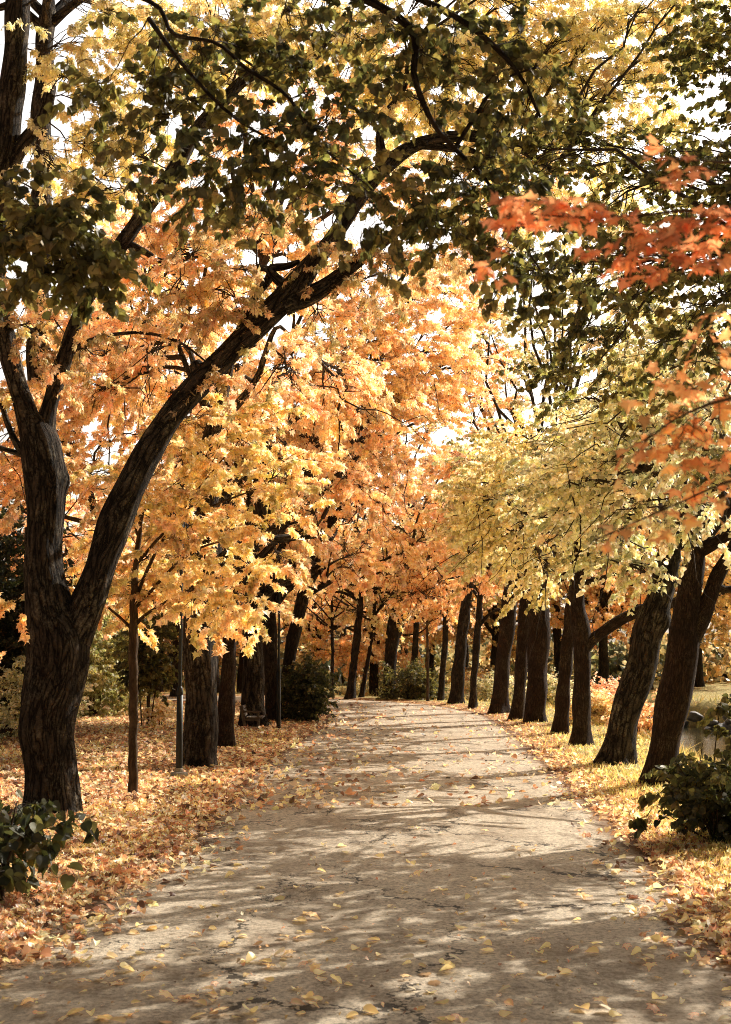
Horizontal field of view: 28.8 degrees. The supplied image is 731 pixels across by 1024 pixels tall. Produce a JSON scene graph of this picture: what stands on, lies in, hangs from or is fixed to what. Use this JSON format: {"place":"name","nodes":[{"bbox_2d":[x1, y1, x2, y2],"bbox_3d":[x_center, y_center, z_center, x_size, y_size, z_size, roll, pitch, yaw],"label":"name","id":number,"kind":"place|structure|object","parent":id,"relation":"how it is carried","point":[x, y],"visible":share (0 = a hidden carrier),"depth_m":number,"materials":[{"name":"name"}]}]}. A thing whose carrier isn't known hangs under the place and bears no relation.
{"place":"outdoors","nodes":[
{"label":"outdoors","id":0,"kind":"place"},
{"bbox_2d":[0,694,730,1023],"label":"path","id":1,"kind":"structure","parent":0,"point":[367,832],"depth_m":12.36,"materials":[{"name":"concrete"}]},
{"bbox_2d":[65,1008,83,1015],"bbox_3d":[-1.861,3.188,9.083,0.126,0.036,0.106,2,-18,-35],"label":"fallen leaf","id":2,"kind":"object","parent":1,"relation":"on","point":[73,1010],"visible":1,"depth_m":9.08,"materials":[{"name":"plant"}]},
{"bbox_2d":[108,1017,126,1022],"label":"fallen leaf","id":3,"kind":"object","parent":1,"relation":"on","point":[122,1019],"visible":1,"depth_m":8.80,"materials":[{"name":"orange plant"}]},
{"bbox_2d":[120,962,133,970],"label":"fallen leaf","id":4,"kind":"object","parent":1,"relation":"on","point":[124,965],"visible":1,"depth_m":10.23,"materials":[{"name":"yellow plant"}]},
{"bbox_2d":[137,971,151,980],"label":"fallen leaf","id":5,"kind":"object","parent":1,"relation":"on","point":[145,973],"visible":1,"depth_m":10.01,"materials":[{"name":"orange plant"}]},
{"bbox_2d":[159,990,173,998],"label":"fallen leaf","id":6,"kind":"object","parent":1,"relation":"on","point":[166,994],"visible":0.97,"depth_m":9.45,"materials":[{"name":"orange plant"}]},
{"bbox_2d":[220,989,232,995],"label":"fallen leaf","id":7,"kind":"object","parent":1,"relation":"on","point":[223,992],"visible":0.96,"depth_m":9.53,"materials":[{"name":"plant"}]},
{"bbox_2d":[246,952,258,962],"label":"fallen leaf","id":8,"kind":"object","parent":1,"relation":"on","point":[250,956],"visible":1,"depth_m":10.49,"materials":[{"name":"yellow plant"}]},
{"bbox_2d":[291,998,304,1004],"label":"fallen leaf","id":9,"kind":"object","parent":1,"relation":"on","point":[296,1001],"visible":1,"depth_m":9.20,"materials":[{"name":"brown plant"}]},
{"bbox_2d":[362,1004,378,1013],"bbox_3d":[0.037,3.167,9.035,0.121,0.034,0.101,4,11,14],"label":"fallen leaf","id":10,"kind":"object","parent":1,"relation":"on","point":[370,1008],"visible":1,"depth_m":9.05,"materials":[{"name":"plant"}]},
{"bbox_2d":[428,980,440,985],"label":"fallen leaf","id":11,"kind":"object","parent":1,"relation":"on","point":[434,982],"visible":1,"depth_m":9.81,"materials":[{"name":"orange plant"}]},
{"bbox_2d":[439,963,454,970],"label":"fallen leaf","id":12,"kind":"object","parent":1,"relation":"on","point":[447,966],"visible":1,"depth_m":10.14,"materials":[{"name":"yellow plant"}]},
{"bbox_2d":[499,1010,511,1016],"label":"fallen leaf","id":13,"kind":"object","parent":1,"relation":"on","point":[504,1013],"visible":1,"depth_m":8.99,"materials":[{"name":"plant"}]},
{"bbox_2d":[585,946,598,952],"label":"fallen leaf","id":14,"kind":"object","parent":1,"relation":"on","point":[593,949],"visible":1,"depth_m":10.82,"materials":[{"name":"plant"}]},
{"bbox_2d":[592,996,607,1005],"bbox_3d":[1.535,3.192,9.289,0.113,0.034,0.120,-2,-5,17],"label":"fallen leaf","id":15,"kind":"object","parent":1,"relation":"on","point":[602,999],"visible":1,"depth_m":9.28,"materials":[{"name":"orange plant"}]},
{"bbox_2d":[609,1010,621,1016],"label":"fallen leaf","id":16,"kind":"object","parent":1,"relation":"on","point":[612,1013],"visible":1,"depth_m":8.94,"materials":[{"name":"yellow plant"}]},
{"bbox_2d":[644,962,656,970],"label":"fallen leaf","id":17,"kind":"object","parent":1,"relation":"on","point":[649,965],"visible":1,"depth_m":10.31,"materials":[{"name":"plant"}]},
{"bbox_2d":[646,1003,659,1012],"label":"fallen leaf","id":18,"kind":"object","parent":1,"relation":"on","point":[653,1007],"visible":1,"depth_m":9.16,"materials":[{"name":"orange plant"}]},
{"bbox_2d":[652,992,666,998],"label":"fallen leaf","id":19,"kind":"object","parent":1,"relation":"on","point":[654,995],"visible":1,"depth_m":9.39,"materials":[{"name":"yellow plant"}]},
{"bbox_2d":[0,643,730,926],"bbox_3d":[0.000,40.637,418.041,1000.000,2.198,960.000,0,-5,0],"label":"ground","id":20,"kind":"structure","parent":0,"point":[719,689],"depth_m":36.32,"materials":[{"name":"plant"}]},
{"bbox_2d":[0,498,82,736],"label":"yew tree","id":21,"kind":"object","parent":20,"relation":"on","point":[10,634],"visible":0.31,"depth_m":34.62,"materials":[{"name":"green plant"}]},
{"bbox_2d":[5,542,87,669],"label":"tree","id":22,"kind":"object","parent":20,"relation":"on","point":[72,558],"visible":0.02,"depth_m":65.69,"materials":[{"name":"brown plant"}]},
{"bbox_2d":[0,783,98,900],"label":"hazel bush","id":23,"kind":"object","parent":20,"relation":"on","point":[28,832],"visible":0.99,"depth_m":13.12,"materials":[{"name":"green plant"}]},
{"bbox_2d":[0,655,98,739],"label":"gold shrub","id":24,"kind":"object","parent":20,"relation":"on","point":[10,718],"visible":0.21,"depth_m":33.64,"materials":[{"name":"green plant"}]},
{"bbox_2d":[0,440,135,620],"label":"tree","id":25,"kind":"object","parent":20,"relation":"on","point":[71,537],"visible":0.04,"depth_m":57.27,"materials":[{"name":"brown plant"}]},
{"bbox_2d":[62,499,122,621],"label":"tree","id":26,"kind":"object","parent":20,"relation":"on","point":[72,530],"visible":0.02,"depth_m":71.83,"materials":[{"name":"brown plant"}]},
{"bbox_2d":[0,0,186,755],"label":"chestnut tree","id":27,"kind":"object","parent":20,"relation":"on","point":[52,9],"visible":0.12,"depth_m":29.15,"materials":[{"name":"orange plant"}]},
{"bbox_2d":[62,494,146,581],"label":"tree","id":28,"kind":"object","parent":20,"relation":"on","point":[84,508],"visible":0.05,"depth_m":79.13,"materials":[{"name":"brown plant"}]},
{"bbox_2d":[78,599,151,716],"bbox_3d":[-8.703,4.830,45.354,4.082,4.790,5.631,0,-5,0],"label":"hedge bush","id":29,"kind":"object","parent":20,"relation":"on","point":[103,676],"visible":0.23,"depth_m":44.37,"materials":[{"name":"green plant"}]},
{"bbox_2d":[94,436,192,691],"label":"tree","id":30,"kind":"object","parent":20,"relation":"on","point":[145,548],"visible":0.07,"depth_m":65.58,"materials":[{"name":"brown plant"}]},
{"bbox_2d":[105,612,184,725],"bbox_3d":[-5.938,4.316,39.840,2.691,3.450,2.803,0,-5,0],"label":"thin shrub","id":31,"kind":"object","parent":20,"relation":"on","point":[154,668],"visible":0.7,"depth_m":39.50,"materials":[{"name":"green plant"}]},
{"bbox_2d":[126,692,176,726],"bbox_3d":[-5.875,5.678,39.816,1.420,1.365,1.572,2,-6,-25],"label":"gold shrub","id":32,"kind":"object","parent":20,"relation":"on","point":[162,713],"visible":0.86,"depth_m":39.67,"materials":[{"name":"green plant"}]},
{"bbox_2d":[77,516,229,696],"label":"tree","id":33,"kind":"object","parent":20,"relation":"on","point":[175,642],"visible":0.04,"depth_m":59.45,"materials":[{"name":"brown plant"}]},
{"bbox_2d":[123,631,183,689],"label":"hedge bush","id":34,"kind":"object","parent":20,"relation":"on","point":[167,673],"depth_m":67.96,"materials":[{"name":"green plant"}]},
{"bbox_2d":[0,379,351,794],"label":"young maple","id":35,"kind":"object","parent":20,"relation":"on","point":[162,586],"visible":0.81,"depth_m":21.72,"materials":[{"name":"yellow plant"}]},
{"bbox_2d":[170,484,187,776],"bbox_3d":[-3.218,2.054,24.770,0.319,5.260,0.319,0,-5,0],"label":"lamp post","id":36,"kind":"object","parent":20,"relation":"on","point":[179,770],"visible":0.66,"depth_m":24.59,"materials":[{"name":"metal"}]},
{"bbox_2d":[141,543,239,677],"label":"tree","id":37,"kind":"object","parent":20,"relation":"on","point":[237,654],"visible":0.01,"depth_m":72.95,"materials":[{"name":"brown plant"}]},
{"bbox_2d":[0,5,459,767],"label":"chestnut tree","id":38,"kind":"object","parent":20,"relation":"on","point":[110,407],"visible":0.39,"depth_m":27.00,"materials":[{"name":"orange plant"}]},
{"bbox_2d":[171,569,290,692],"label":"tree","id":39,"kind":"object","parent":20,"relation":"on","point":[218,675],"visible":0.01,"depth_m":63.55,"materials":[{"name":"brown plant"}]},
{"bbox_2d":[111,310,358,746],"bbox_3d":[-2.785,0.318,32.285,5.934,10.085,6.339,5,-7,-44],"label":"chestnut tree","id":40,"kind":"object","parent":20,"relation":"on","point":[226,710],"visible":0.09,"depth_m":31.95,"materials":[{"name":"orange plant"}]},
{"bbox_2d":[239,704,264,727],"bbox_3d":[-3.102,5.617,39.070,0.632,0.659,1.350,0,-5,0],"label":"bench","id":41,"kind":"object","parent":20,"relation":"on","point":[245,712],"visible":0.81,"depth_m":38.42,"materials":[{"name":"brown wood"}]},
{"bbox_2d":[219,590,296,692],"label":"tree","id":42,"kind":"object","parent":20,"relation":"on","point":[239,676],"visible":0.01,"depth_m":71.28,"materials":[{"name":"brown plant"}]},
{"bbox_2d":[239,478,320,694],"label":"tree","id":43,"kind":"object","parent":20,"relation":"on","point":[289,597],"visible":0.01,"depth_m":61.81,"materials":[{"name":"brown plant"}]},
{"bbox_2d":[276,533,284,727],"bbox_3d":[-2.361,3.189,38.857,0.300,5.438,0.300,0,-5,0],"label":"lamp post","id":44,"kind":"object","parent":20,"relation":"on","point":[278,718],"visible":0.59,"depth_m":38.69,"materials":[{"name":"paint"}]},
{"bbox_2d":[179,444,382,720],"bbox_3d":[-2.481,1.417,42.189,5.534,9.643,5.653,-2,-5,20],"label":"chestnut tree","id":45,"kind":"object","parent":20,"relation":"on","point":[270,658],"visible":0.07,"depth_m":41.79,"materials":[{"name":"brown plant"}]},
{"bbox_2d":[281,650,342,721],"bbox_3d":[-1.763,5.392,42.321,2.086,2.556,2.211,1,-5,-8],"label":"round bush","id":46,"kind":"object","parent":20,"relation":"on","point":[305,694],"visible":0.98,"depth_m":41.91,"materials":[{"name":"green plant"}]},
{"bbox_2d":[0,0,631,336],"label":"lime tree","id":47,"kind":"object","parent":20,"relation":"on","point":[43,231],"visible":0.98,"depth_m":10.21,"materials":[{"name":"green plant"}]},
{"bbox_2d":[283,510,348,669],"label":"tree","id":48,"kind":"object","parent":20,"relation":"on","point":[294,595],"depth_m":74.29,"materials":[{"name":"brown plant"}]},
{"bbox_2d":[128,248,517,726],"bbox_3d":[-1.825,-0.338,37.963,8.542,12.564,14.184,3,-6,-26],"label":"chestnut tree","id":49,"kind":"object","parent":20,"relation":"on","point":[409,380],"visible":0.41,"depth_m":34.10,"materials":[{"name":"orange plant"}]},
{"bbox_2d":[276,577,370,669],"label":"tree","id":50,"kind":"object","parent":20,"relation":"on","point":[315,638],"visible":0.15,"depth_m":69.74,"materials":[{"name":"brown plant"}]},
{"bbox_2d":[276,508,417,694],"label":"maple tree","id":51,"kind":"object","parent":20,"relation":"on","point":[327,602],"visible":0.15,"depth_m":59.03,"materials":[{"name":"brown plant"}]},
{"bbox_2d":[230,368,467,718],"bbox_3d":[-0.956,0.825,43.344,7.956,11.064,8.539,-2,-5,20],"label":"chestnut tree","id":52,"kind":"object","parent":20,"relation":"on","point":[386,483],"visible":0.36,"depth_m":42.78,"materials":[{"name":"brown plant"}]},
{"bbox_2d":[320,514,384,685],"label":"tree","id":53,"kind":"object","parent":20,"relation":"on","point":[346,632],"visible":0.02,"depth_m":78.03,"materials":[{"name":"brown plant"}]},
{"bbox_2d":[293,465,431,698],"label":"lime tree","id":54,"kind":"object","parent":20,"relation":"on","point":[350,693],"visible":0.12,"depth_m":58.15,"materials":[{"name":"brown plant"}]},
{"bbox_2d":[0,699,730,1018],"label":"fallen leaves","id":55,"kind":"object","parent":20,"relation":"on","point":[23,916],"depth_m":16.68,"materials":[{"name":"yellow plant"}]},
{"bbox_2d":[0,0,730,813],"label":"chestnut tree","id":56,"kind":"object","parent":20,"relation":"on","point":[62,622],"visible":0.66,"depth_m":20.03,"materials":[{"name":"yellow plant"}]},
{"bbox_2d":[306,473,430,696],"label":"maple tree","id":57,"kind":"object","parent":20,"relation":"on","point":[349,615],"visible":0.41,"depth_m":58.54,"materials":[{"name":"brown plant"}]},
{"bbox_2d":[283,572,456,696],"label":"tree","id":58,"kind":"object","parent":20,"relation":"on","point":[345,658],"visible":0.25,"depth_m":68.26,"materials":[{"name":"brown plant"}]},
{"bbox_2d":[22,602,730,692],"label":"undergrowth","id":59,"kind":"object","parent":20,"relation":"on","point":[714,669],"visible":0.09,"depth_m":79.86,"materials":[{"name":"brown plant"}]},
{"bbox_2d":[356,660,401,691],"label":"bank brush","id":60,"kind":"object","parent":20,"relation":"on","point":[379,681],"visible":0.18,"depth_m":69.79,"materials":[{"name":"green plant"}]},
{"bbox_2d":[337,518,441,690],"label":"maple tree","id":61,"kind":"object","parent":20,"relation":"on","point":[414,654],"visible":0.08,"depth_m":63.51,"materials":[{"name":"brown plant"}]},
{"bbox_2d":[326,405,455,696],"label":"lime tree","id":62,"kind":"object","parent":20,"relation":"on","point":[391,648],"visible":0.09,"depth_m":58.49,"materials":[{"name":"yellow plant"}]},
{"bbox_2d":[378,504,444,674],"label":"tree","id":63,"kind":"object","parent":20,"relation":"on","point":[404,650],"depth_m":74.83,"materials":[{"name":"brown plant"}]},
{"bbox_2d":[375,658,449,699],"bbox_3d":[1.922,6.997,57.406,3.101,2.217,2.431,0,-5,0],"label":"round bush","id":64,"kind":"object","parent":20,"relation":"on","point":[414,680],"visible":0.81,"depth_m":57.20,"materials":[{"name":"green plant"}]},
{"bbox_2d":[110,683,730,765],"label":"bank grass","id":65,"kind":"structure","parent":20,"relation":"on","point":[684,750],"depth_m":50.10,"materials":[{"name":"green plant"}]},
{"bbox_2d":[365,504,475,679],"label":"tree","id":66,"kind":"object","parent":20,"relation":"on","point":[432,652],"visible":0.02,"depth_m":70.31,"materials":[{"name":"brown plant"}]},
{"bbox_2d":[387,553,456,700],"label":"young maple","id":67,"kind":"object","parent":20,"relation":"on","point":[427,622],"visible":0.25,"depth_m":55.64,"materials":[{"name":"orange plant"}]},
{"bbox_2d":[361,484,499,699],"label":"maple tree","id":68,"kind":"object","parent":20,"relation":"on","point":[440,603],"visible":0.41,"depth_m":55.55,"materials":[{"name":"brown plant"}]},
{"bbox_2d":[368,449,493,703],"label":"lime tree","id":69,"kind":"object","parent":20,"relation":"on","point":[456,695],"visible":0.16,"depth_m":53.22,"materials":[{"name":"brown plant"}]},
{"bbox_2d":[418,442,502,708],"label":"maple tree","id":70,"kind":"object","parent":20,"relation":"on","point":[480,620],"visible":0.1,"depth_m":50.10,"materials":[{"name":"brown plant"}]},
{"bbox_2d":[438,670,483,699],"bbox_3d":[4.692,8.596,65.125,2.329,2.937,2.541,2,-6,-23],"label":"bank brush","id":71,"kind":"object","parent":20,"relation":"on","point":[466,679],"visible":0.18,"depth_m":64.92,"materials":[{"name":"green plant"}]},
{"bbox_2d":[465,595,486,683],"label":"tree","id":72,"kind":"object","parent":20,"relation":"on","point":[467,659],"depth_m":75.42,"materials":[{"name":"brown plant"}]},
{"bbox_2d":[464,667,493,701],"bbox_3d":[5.290,8.340,62.762,2.605,3.009,2.497,-2,-5,20],"label":"bank brush","id":73,"kind":"object","parent":20,"relation":"on","point":[486,690],"visible":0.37,"depth_m":62.45,"materials":[{"name":"yellow plant"}]},
{"bbox_2d":[418,455,565,719],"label":"lime tree","id":74,"kind":"object","parent":20,"relation":"on","point":[517,710],"visible":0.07,"depth_m":42.98,"materials":[{"name":"yellow plant"}]},
{"bbox_2d":[422,580,565,681],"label":"tree","id":75,"kind":"object","parent":20,"relation":"on","point":[489,622],"visible":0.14,"depth_m":67.64,"materials":[{"name":"brown plant"}]},
{"bbox_2d":[415,171,581,713],"bbox_3d":[4.371,-2.120,46.322,6.275,17.495,6.919,0,-5,0],"label":"lime tree","id":76,"kind":"object","parent":20,"relation":"on","point":[499,703],"visible":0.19,"depth_m":46.64,"materials":[{"name":"yellow plant"}]},
{"bbox_2d":[487,672,527,702],"bbox_3d":[5.985,7.624,56.856,2.341,2.573,2.931,0,-5,0],"label":"bank brush","id":77,"kind":"object","parent":20,"relation":"on","point":[511,686],"visible":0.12,"depth_m":56.50,"materials":[{"name":"yellow plant"}]},
{"bbox_2d":[410,174,679,721],"bbox_3d":[5.292,-2.123,42.046,6.701,16.711,7.065,-5,-7,43],"label":"lime tree","id":78,"kind":"object","parent":20,"relation":"on","point":[536,691],"visible":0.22,"depth_m":41.94,"materials":[{"name":"yellow plant"}]},
{"bbox_2d":[441,422,652,733],"bbox_3d":[4.743,1.675,36.589,5.515,8.173,4.981,0,-5,0],"label":"lime tree","id":79,"kind":"object","parent":20,"relation":"on","point":[560,723],"visible":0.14,"depth_m":36.68,"materials":[{"name":"yellow plant"}]},
{"bbox_2d":[525,666,573,708],"bbox_3d":[6.806,6.844,51.971,2.207,2.416,2.766,4,-6,-38],"label":"bank brush","id":80,"kind":"object","parent":20,"relation":"on","point":[552,687],"visible":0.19,"depth_m":51.91,"materials":[{"name":"yellow plant"}]},
{"bbox_2d":[425,391,675,745],"bbox_3d":[4.388,1.389,32.849,6.227,8.045,6.534,-4,-7,39],"label":"lime tree","id":81,"kind":"object","parent":20,"relation":"on","point":[477,508],"visible":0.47,"depth_m":32.50,"materials":[{"name":"yellow plant"}]},
{"bbox_2d":[516,536,626,682],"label":"tree","id":82,"kind":"object","parent":20,"relation":"on","point":[557,632],"visible":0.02,"depth_m":69.38,"materials":[{"name":"brown plant"}]},
{"bbox_2d":[517,545,648,688],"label":"tree","id":83,"kind":"object","parent":20,"relation":"on","point":[603,615],"visible":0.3,"depth_m":68.43,"materials":[{"name":"brown plant"}]},
{"bbox_2d":[554,673,614,724],"bbox_3d":[6.447,5.540,40.468,2.069,1.939,2.269,4,-7,-39],"label":"bank brush","id":84,"kind":"object","parent":20,"relation":"on","point":[598,701],"visible":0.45,"depth_m":40.08,"materials":[{"name":"yellow plant"}]},
{"bbox_2d":[454,0,730,487],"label":"lime tree","id":85,"kind":"object","parent":20,"relation":"on","point":[683,53],"visible":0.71,"depth_m":15.29,"materials":[{"name":"green plant"}]},
{"bbox_2d":[455,133,730,573],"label":"red maple","id":86,"kind":"object","parent":20,"relation":"on","point":[525,215],"visible":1,"depth_m":5.71,"materials":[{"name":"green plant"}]},
{"bbox_2d":[590,671,620,707],"bbox_3d":[8.184,6.686,49.166,2.423,2.393,2.130,0,-5,0],"label":"bank brush","id":87,"kind":"object","parent":20,"relation":"on","point":[613,687],"visible":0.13,"depth_m":49.16,"materials":[{"name":"orange plant"}]},
{"bbox_2d":[488,300,730,785],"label":"lime tree","id":88,"kind":"object","parent":20,"relation":"on","point":[692,613],"visible":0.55,"depth_m":23.44,"materials":[{"name":"yellow plant"}]},
{"bbox_2d":[498,387,730,765],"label":"lime tree","id":89,"kind":"object","parent":20,"relation":"on","point":[651,625],"visible":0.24,"depth_m":27.59,"materials":[{"name":"yellow plant"}]},
{"bbox_2d":[601,689,657,737],"bbox_3d":[6.915,5.371,35.889,2.113,1.853,2.446,0,-5,0],"label":"bank brush","id":90,"kind":"object","parent":20,"relation":"on","point":[645,722],"visible":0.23,"depth_m":35.50,"materials":[{"name":"orange plant"}]},
{"bbox_2d":[590,505,677,655],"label":"tree","id":91,"kind":"object","parent":20,"relation":"on","point":[617,638],"visible":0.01,"depth_m":75.13,"materials":[{"name":"brown plant"}]},
{"bbox_2d":[580,268,730,533],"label":"lime tree","id":92,"kind":"object","parent":20,"relation":"on","point":[676,457],"visible":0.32,"depth_m":19.06,"materials":[{"name":"yellow plant"}]},
{"bbox_2d":[608,508,722,689],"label":"tree","id":93,"kind":"object","parent":20,"relation":"on","point":[630,590],"visible":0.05,"depth_m":71.27,"materials":[{"name":"yellow plant"}]},
{"bbox_2d":[628,693,730,839],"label":"lime shoots","id":94,"kind":"object","parent":20,"relation":"on","point":[719,732],"visible":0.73,"depth_m":16.77,"materials":[{"name":"green plant"}]},
{"bbox_2d":[638,515,730,686],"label":"tree","id":95,"kind":"object","parent":20,"relation":"on","point":[717,622],"visible":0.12,"depth_m":73.68,"materials":[{"name":"brown plant"}]},
{"bbox_2d":[641,749,730,843],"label":"lime bush","id":96,"kind":"object","parent":20,"relation":"on","point":[696,809],"visible":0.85,"depth_m":16.64,"materials":[{"name":"green plant"}]},
{"bbox_2d":[649,481,729,629],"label":"tree","id":97,"kind":"object","parent":20,"relation":"on","point":[727,575],"visible":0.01,"depth_m":78.53,"materials":[{"name":"brown plant"}]},
{"bbox_2d":[687,714,697,721],"bbox_3d":[13.510,8.497,58.733,0.484,0.346,0.545,0,-5,3],"label":"shore stone","id":98,"kind":"object","parent":20,"relation":"on","point":[691,717],"visible":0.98,"depth_m":58.51,"materials":[{"name":"stone"}]},
{"bbox_2d":[689,711,703,721],"bbox_3d":[13.633,8.409,58.624,0.552,0.399,0.630,12,-17,37],"label":"shore stone","id":99,"kind":"object","parent":20,"relation":"on","point":[698,716],"visible":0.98,"depth_m":58.45,"materials":[{"name":"grey stone"}]},
{"bbox_2d":[702,719,718,726],"bbox_3d":[13.844,8.461,57.034,0.730,0.317,0.498,11,-5,13],"label":"shore stone","id":100,"kind":"object","parent":20,"relation":"on","point":[712,723],"visible":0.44,"depth_m":56.84,"materials":[{"name":"stone"}]},
{"bbox_2d":[694,272,730,328],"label":"lime tree","id":101,"kind":"object","parent":20,"relation":"on","point":[710,282],"visible":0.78,"depth_m":9.90,"materials":[{"name":"green plant"}]},
{"bbox_2d":[704,510,730,653],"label":"tree","id":102,"kind":"object","parent":20,"relation":"on","point":[711,566],"visible":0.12,"depth_m":77.42,"materials":[{"name":"brown plant"}]},
{"bbox_2d":[707,490,730,680],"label":"tree","id":103,"kind":"object","parent":20,"relation":"on","point":[727,645],"visible":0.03,"depth_m":80.96,"materials":[{"name":"brown plant"}]},
{"bbox_2d":[0,0,730,642],"label":"sky","id":104,"kind":"structure","parent":0,"point":[72,17],"materials":[{"name":"white"}]},
{"bbox_2d":[680,726,730,765],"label":"river","id":105,"kind":"structure","parent":0,"point":[694,736],"depth_m":50.23,"materials":[{"name":"grey liquid"}]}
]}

